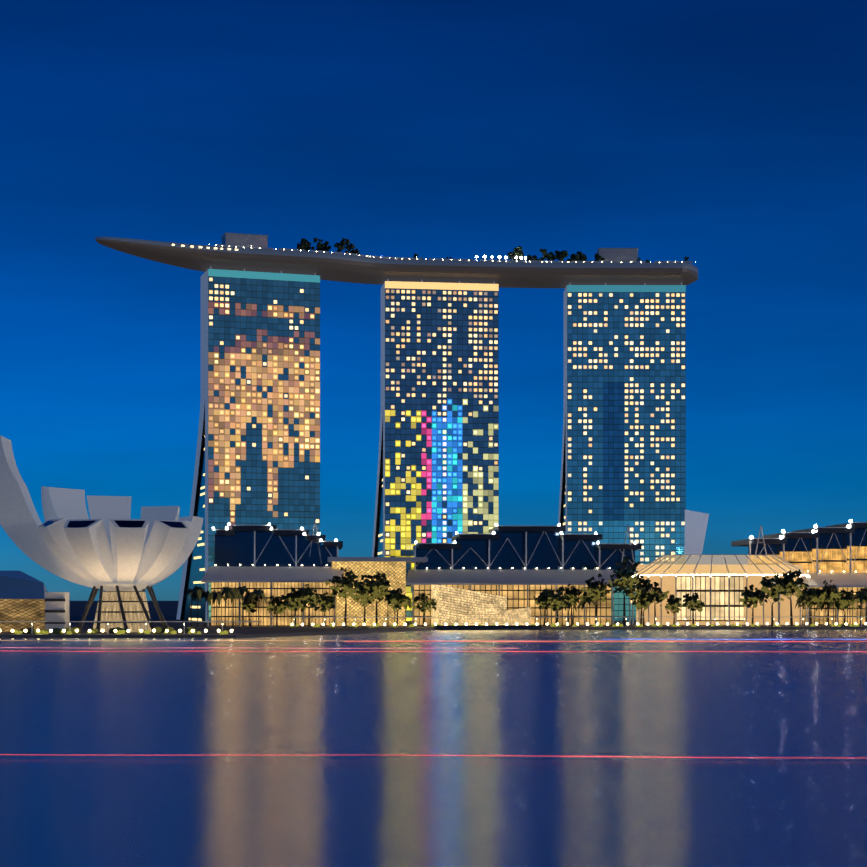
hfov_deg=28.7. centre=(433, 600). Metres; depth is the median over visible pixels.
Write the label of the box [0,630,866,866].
water
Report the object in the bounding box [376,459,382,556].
tower atrium
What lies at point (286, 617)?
shoppes glazing
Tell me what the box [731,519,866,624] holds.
shoppes
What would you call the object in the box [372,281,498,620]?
tower
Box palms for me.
[184,586,866,626]
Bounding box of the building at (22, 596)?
[0,570,47,631]
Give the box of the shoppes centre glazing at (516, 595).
[414,585,611,624]
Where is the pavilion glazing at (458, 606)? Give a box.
[332,562,743,625]
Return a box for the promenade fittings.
[0,617,866,634]
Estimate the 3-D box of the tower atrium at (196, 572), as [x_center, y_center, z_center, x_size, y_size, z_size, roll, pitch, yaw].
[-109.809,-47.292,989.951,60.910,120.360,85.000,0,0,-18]
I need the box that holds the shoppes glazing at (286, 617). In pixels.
[211,582,333,625]
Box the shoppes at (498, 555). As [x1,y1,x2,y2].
[406,523,641,625]
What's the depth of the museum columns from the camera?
602.17 m
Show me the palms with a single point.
(199, 593)
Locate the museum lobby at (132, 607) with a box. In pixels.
[93,591,151,632]
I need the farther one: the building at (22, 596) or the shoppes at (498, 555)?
the shoppes at (498, 555)
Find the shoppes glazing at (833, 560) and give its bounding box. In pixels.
[748,545,866,624]
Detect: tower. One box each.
[176,269,319,620]
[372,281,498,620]
[558,285,685,620]
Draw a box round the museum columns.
[44,585,167,632]
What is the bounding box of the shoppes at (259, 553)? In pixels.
[201,523,344,625]
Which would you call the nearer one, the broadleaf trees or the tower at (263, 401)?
the broadleaf trees
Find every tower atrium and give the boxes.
[182,432,204,620]
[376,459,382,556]
[562,458,565,533]
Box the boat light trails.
[0,639,866,757]
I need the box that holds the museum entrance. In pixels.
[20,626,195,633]
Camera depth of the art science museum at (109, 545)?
605.94 m
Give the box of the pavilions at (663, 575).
[310,510,809,629]
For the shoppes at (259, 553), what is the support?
on the ground
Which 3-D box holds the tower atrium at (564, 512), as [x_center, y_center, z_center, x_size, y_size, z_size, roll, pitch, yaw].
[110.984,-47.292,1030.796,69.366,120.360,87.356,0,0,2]
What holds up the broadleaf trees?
on the ground
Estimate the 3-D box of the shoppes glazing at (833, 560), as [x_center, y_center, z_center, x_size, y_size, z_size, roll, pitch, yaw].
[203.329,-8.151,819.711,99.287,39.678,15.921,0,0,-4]
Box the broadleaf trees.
[240,556,866,626]
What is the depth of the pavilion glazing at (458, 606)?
784.59 m
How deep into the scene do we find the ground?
735.78 m
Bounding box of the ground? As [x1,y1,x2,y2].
[0,601,866,637]
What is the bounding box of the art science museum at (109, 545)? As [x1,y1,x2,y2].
[0,436,202,590]
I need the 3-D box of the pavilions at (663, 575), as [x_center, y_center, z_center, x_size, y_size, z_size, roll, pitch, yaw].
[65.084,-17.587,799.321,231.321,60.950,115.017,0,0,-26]
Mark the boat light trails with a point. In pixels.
(510, 651)

